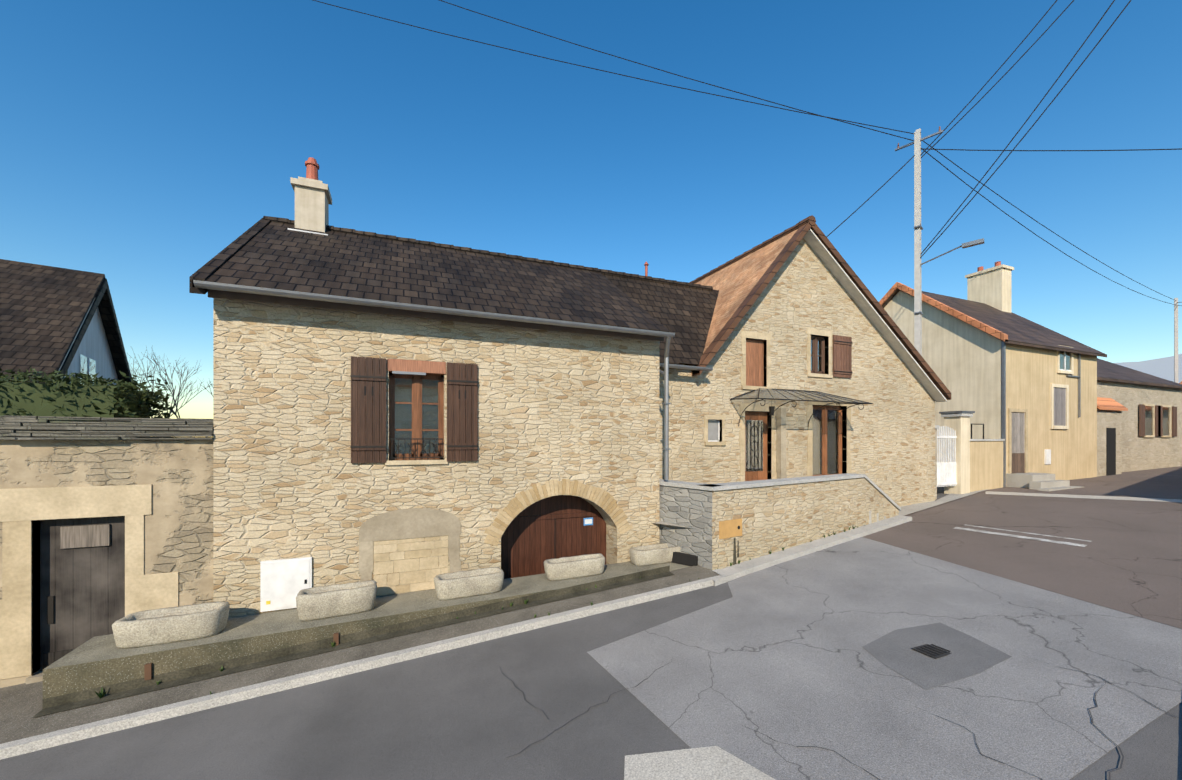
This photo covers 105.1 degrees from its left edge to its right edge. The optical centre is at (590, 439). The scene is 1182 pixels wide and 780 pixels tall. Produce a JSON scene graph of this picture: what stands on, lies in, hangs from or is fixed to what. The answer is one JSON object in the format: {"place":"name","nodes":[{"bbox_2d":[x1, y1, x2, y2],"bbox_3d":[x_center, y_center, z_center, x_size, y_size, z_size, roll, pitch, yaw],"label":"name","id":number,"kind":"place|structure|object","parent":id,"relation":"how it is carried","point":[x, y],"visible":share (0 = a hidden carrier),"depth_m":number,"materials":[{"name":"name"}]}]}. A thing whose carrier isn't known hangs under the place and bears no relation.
{"place":"outdoors","nodes":[
{"label":"outdoors","id":0,"kind":"place"},
{"bbox_2d":[0,565,723,759],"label":"curb","id":1,"kind":"structure","parent":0,"point":[22,731],"depth_m":5.49,"materials":[{"name":"concrete"}]},
{"bbox_2d":[43,561,690,698],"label":"stone platform","id":2,"kind":"structure","parent":1,"relation":"on","point":[98,661],"depth_m":5.84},
{"bbox_2d":[112,601,229,648],"bbox_3d":[-5.269,2.342,5.723,1.088,0.354,0.488,0,0,-23],"label":"stone trough","id":3,"kind":"object","parent":2,"relation":"on","point":[153,627],"visible":1,"depth_m":5.59,"materials":[{"name":"stone"}]},
{"bbox_2d":[296,580,376,621],"bbox_3d":[-3.596,2.287,6.434,1.006,0.386,0.420,0,0,-23],"label":"stone trough","id":4,"kind":"object","parent":2,"relation":"on","point":[324,602],"visible":1,"depth_m":6.30,"materials":[{"name":"stone"}]},
{"bbox_2d":[434,567,503,600],"bbox_3d":[-1.922,2.275,7.152,1.059,0.335,0.452,0,0,-23],"label":"stone trough","id":5,"kind":"object","parent":2,"relation":"on","point":[468,583],"visible":1,"depth_m":7.00,"materials":[{"name":"stone"}]},
{"bbox_2d":[544,553,604,580],"bbox_3d":[-0.277,2.241,7.947,1.112,0.327,0.393,0,0,-23],"label":"stone trough","id":6,"kind":"object","parent":2,"relation":"on","point":[566,568],"visible":1,"depth_m":7.80,"materials":[{"name":"stone"}]},
{"bbox_2d":[629,543,679,565],"bbox_3d":[1.313,2.211,8.736,1.191,0.314,0.428,0,0,-23],"label":"stone trough","id":7,"kind":"object","parent":2,"relation":"on","point":[655,554],"visible":0.69,"depth_m":8.52,"materials":[{"name":"stone"}]},
{"bbox_2d":[32,538,738,717],"bbox_3d":[-1.621,2.397,6.702,9.459,1.147,0.205,0,0,-23],"label":"moss and algae","id":8,"kind":"object","parent":1,"relation":"on","point":[60,703],"visible":0.87,"depth_m":5.97,"materials":[{"name":"green plant"}]},
{"bbox_2d":[95,524,864,697],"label":"pavement weeds","id":9,"kind":"object","parent":1,"relation":"on","point":[101,694],"visible":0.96,"depth_m":6.68,"materials":[{"name":"green plant"}]},
{"bbox_2d":[260,359,632,611],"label":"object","id":10,"kind":"object","parent":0,"point":[283,582],"visible":0.73,"depth_m":7.25,"materials":[{"name":"beige stone"}]},
{"bbox_2d":[0,487,1181,779],"bbox_3d":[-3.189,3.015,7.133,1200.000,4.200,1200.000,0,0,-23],"label":"ground","id":11,"kind":"structure","parent":0,"point":[466,713],"depth_m":4.45,"materials":[{"name":"grey asphalt"}]},
{"bbox_2d":[0,259,131,386],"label":"white house","id":12,"kind":"structure","parent":11,"relation":"on","point":[62,320],"depth_m":13.30,"materials":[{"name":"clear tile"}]},
{"bbox_2d":[0,368,174,418],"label":"conifer hedge","id":13,"kind":"object","parent":11,"relation":"on","point":[64,397],"visible":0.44,"depth_m":6.82,"materials":[{"name":"green plant"}]},
{"bbox_2d":[0,440,212,687],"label":"old wall","id":14,"kind":"structure","parent":11,"relation":"on","point":[178,521],"depth_m":6.08,"materials":[{"name":"beige stone"}]},
{"bbox_2d":[40,516,124,670],"bbox_3d":[-6.600,1.978,5.933,0.880,1.950,0.080,0,0,-23],"label":"old door","id":15,"kind":"structure","parent":14,"relation":"attached to","point":[82,580],"depth_m":5.89,"materials":[{"name":"brown wood"}]},
{"bbox_2d":[0,484,178,683],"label":"door surround","id":16,"kind":"object","parent":14,"relation":"attached to","point":[21,509],"visible":0.56,"depth_m":5.67,"materials":[{"name":"beige stone"}]},
{"bbox_2d":[0,415,212,439],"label":"wall coping","id":17,"kind":"object","parent":14,"relation":"on","point":[49,428],"visible":0.94,"depth_m":5.86,"materials":[{"name":"grey stone"}]},
{"bbox_2d":[120,349,212,417],"bbox_3d":[-13.836,-0.404,16.015,3.745,5.221,1.990,0,0,-23],"label":"bare tree","id":18,"kind":"object","parent":11,"relation":"on","point":[179,392],"visible":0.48,"depth_m":15.71,"materials":[{"name":"brown plant"}]},
{"bbox_2d":[129,345,212,417],"bbox_3d":[-18.494,-0.948,19.484,3.362,6.308,2.833,0,0,-6],"label":"bare tree","id":19,"kind":"object","parent":11,"relation":"on","point":[173,390],"visible":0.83,"depth_m":19.29,"materials":[{"name":"brown plant"}]},
{"bbox_2d":[213,298,658,617],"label":"house walls","id":20,"kind":"structure","parent":11,"relation":"on","point":[290,480],"depth_m":7.14,"materials":[{"name":"beige stone"}]},
{"bbox_2d":[350,356,477,462],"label":"window shutters","id":21,"kind":"object","parent":20,"relation":"attached to","point":[460,382],"depth_m":7.06,"materials":[{"name":"brown wood"}]},
{"bbox_2d":[390,438,442,458],"bbox_3d":[-2.817,0.143,7.332,0.800,0.320,0.020,0,0,-23],"label":"window railing","id":22,"kind":"object","parent":20,"relation":"attached to","point":[417,439],"visible":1,"depth_m":7.33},
{"bbox_2d":[193,280,712,479],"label":"zinc gutters","id":23,"kind":"object","parent":20,"relation":"attached to","point":[666,365],"visible":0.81,"depth_m":7.26,"materials":[{"name":"grey metal"}]},
{"bbox_2d":[189,216,718,364],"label":"roof","id":24,"kind":"structure","parent":20,"relation":"on","point":[269,252],"depth_m":8.50,"materials":[{"name":"brown tile"}]},
{"bbox_2d":[288,157,331,234],"bbox_3d":[-5.715,-4.732,9.257,0.680,2.070,0.770,0,0,-23],"label":"chimney","id":25,"kind":"object","parent":24,"relation":"on","point":[313,199],"visible":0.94,"depth_m":9.10,"materials":[{"name":"concrete"}]},
{"bbox_2d":[389,372,605,578],"bbox_3d":[-1.507,0.911,8.304,4.040,3.985,0.308,0,0,-28],"label":"house joinery","id":26,"kind":"object","parent":20,"relation":"in","point":[535,535],"visible":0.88,"depth_m":8.50,"materials":[{"name":"brown wood"}]},
{"bbox_2d":[624,746,774,779],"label":"pavement patch","id":27,"kind":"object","parent":11,"relation":"on","point":[711,763],"visible":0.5,"depth_m":3.70,"materials":[{"name":"grey concrete"}]},
{"bbox_2d":[655,473,900,571],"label":"terrace walls","id":28,"kind":"structure","parent":11,"relation":"on","point":[704,525],"depth_m":8.93,"materials":[{"name":"stone"}]},
{"bbox_2d":[659,238,934,506],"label":"gable house walls","id":29,"kind":"structure","parent":11,"relation":"on","point":[892,442],"depth_m":11.96,"materials":[{"name":"beige stone"}]},
{"bbox_2d":[659,229,797,374],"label":"gable roof","id":30,"kind":"structure","parent":29,"relation":"on","point":[735,283],"depth_m":12.22,"materials":[{"name":"brown tile"}]},
{"bbox_2d":[704,328,851,481],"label":"gable house surrounds","id":31,"kind":"object","parent":29,"relation":"attached to","point":[745,335],"visible":0.38,"depth_m":11.53,"materials":[{"name":"beige stone"}]},
{"bbox_2d":[708,335,852,480],"bbox_3d":[4.982,-0.547,11.738,4.830,4.600,0.425,0,0,-23],"label":"gable house joinery","id":32,"kind":"object","parent":29,"relation":"in","point":[827,447],"visible":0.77,"depth_m":11.64,"materials":[{"name":"brown wood"}]},
{"bbox_2d":[730,388,872,426],"bbox_3d":[5.293,-0.807,11.280,3.778,0.965,0.948,0,0,-23],"label":"door canopy","id":33,"kind":"object","parent":29,"relation":"attached to","point":[836,399],"visible":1,"depth_m":11.26,"materials":[{"name":"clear glass"}]},
{"bbox_2d":[689,215,950,401],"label":"roof verge trim","id":34,"kind":"structure","parent":29,"relation":"on","point":[812,234],"depth_m":12.30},
{"bbox_2d":[712,515,911,585],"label":"terrace kerb","id":35,"kind":"structure","parent":11,"relation":"on","point":[735,571],"depth_m":9.18,"materials":[{"name":"concrete"}]},
{"bbox_2d":[502,655,1178,779],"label":"road cracks","id":36,"kind":"object","parent":11,"relation":"on","point":[842,756],"visible":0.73,"depth_m":4.01,"materials":[{"name":"black asphalt"}]},
{"bbox_2d":[587,537,1181,779],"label":"asphalt patch","id":37,"kind":"object","parent":11,"relation":"on","point":[779,653],"visible":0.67,"depth_m":4.77,"materials":[{"name":"grey asphalt"}]},
{"bbox_2d":[863,623,1011,689],"bbox_3d":[3.906,2.426,5.192,1.646,0.108,1.023,0,0,-23],"label":"asphalt patch","id":38,"kind":"object","parent":37,"relation":"on","point":[969,656],"visible":1,"depth_m":5.08,"materials":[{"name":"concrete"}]},
{"bbox_2d":[912,644,951,658],"bbox_3d":[3.951,2.412,5.189,0.430,0.012,0.260,0,0,-23],"label":"manhole grate","id":39,"kind":"object","parent":38,"relation":"on","point":[931,650],"visible":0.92,"depth_m":5.16,"materials":[{"name":"metal"}]},
{"bbox_2d":[895,126,983,355],"bbox_3d":[11.847,-4.382,15.495,0.400,12.970,2.450,0,0,-43],"label":"utility pole","id":40,"kind":"object","parent":11,"relation":"on","point":[918,228],"visible":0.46,"depth_m":15.82,"materials":[{"name":"concrete"}]},
{"bbox_2d":[313,0,1181,305],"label":"overhead wires","id":41,"kind":"object","parent":40,"relation":"attached to","point":[887,128],"visible":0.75,"depth_m":15.96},
{"bbox_2d":[898,489,987,515],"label":"sidewalk","id":42,"kind":"structure","parent":11,"relation":"on","point":[908,509],"depth_m":13.61,"materials":[{"name":"concrete"}]},
{"bbox_2d":[935,411,1004,499],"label":"gate and wall","id":43,"kind":"structure","parent":11,"relation":"on","point":[964,463],"depth_m":15.16,"materials":[{"name":"white paint"}]},
{"bbox_2d":[879,261,1106,490],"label":"yellow house","id":44,"kind":"structure","parent":11,"relation":"on","point":[1025,388],"depth_m":17.59,"materials":[{"name":"paint"}]},
{"bbox_2d":[863,466,1181,628],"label":"road","id":45,"kind":"structure","parent":11,"relation":"on","point":[1127,559],"depth_m":9.51,"materials":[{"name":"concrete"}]},
{"bbox_2d":[954,527,1086,546],"bbox_3d":[9.133,2.083,9.771,0.220,0.022,2.162,0,0,-29],"label":"worn road line","id":46,"kind":"object","parent":45,"relation":"on","point":[1047,540],"visible":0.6,"depth_m":9.62,"materials":[{"name":"paint"}]},
{"bbox_2d":[965,524,1090,541],"bbox_3d":[9.556,2.059,10.029,0.100,0.018,2.115,0,0,-30],"label":"worn road line","id":47,"kind":"object","parent":45,"relation":"on","point":[1030,533],"visible":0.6,"depth_m":9.90,"materials":[{"name":"paint"}]},
{"bbox_2d":[986,491,1181,501],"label":"curb","id":48,"kind":"structure","parent":45,"relation":"on","point":[1088,496],"depth_m":13.68,"materials":[{"name":"grey concrete"}]},
{"bbox_2d":[1097,358,1181,475],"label":"stone house","id":49,"kind":"structure","parent":11,"relation":"on","point":[1139,420],"depth_m":21.33,"materials":[{"name":"beige stone"}]},
{"bbox_2d":[1174,298,1177,382],"bbox_3d":[41.424,-4.247,32.022,0.340,11.500,0.184,0,0,-43],"label":"utility pole","id":50,"kind":"object","parent":11,"relation":"on","point":[1176,341],"visible":0.58,"depth_m":31.96,"materials":[{"name":"concrete"}]},
{"bbox_2d":[0,0,1181,418],"label":"sky","id":51,"kind":"structure","parent":0,"point":[140,140],"materials":[{"name":"blue"}]},
{"bbox_2d":[1114,354,1181,382],"bbox_3d":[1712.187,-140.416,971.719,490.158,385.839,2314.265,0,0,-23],"label":"distant hills","id":52,"kind":"structure","parent":0,"point":[1163,368],"depth_m":1369.65,"materials":[{"name":"grey"}]}
]}

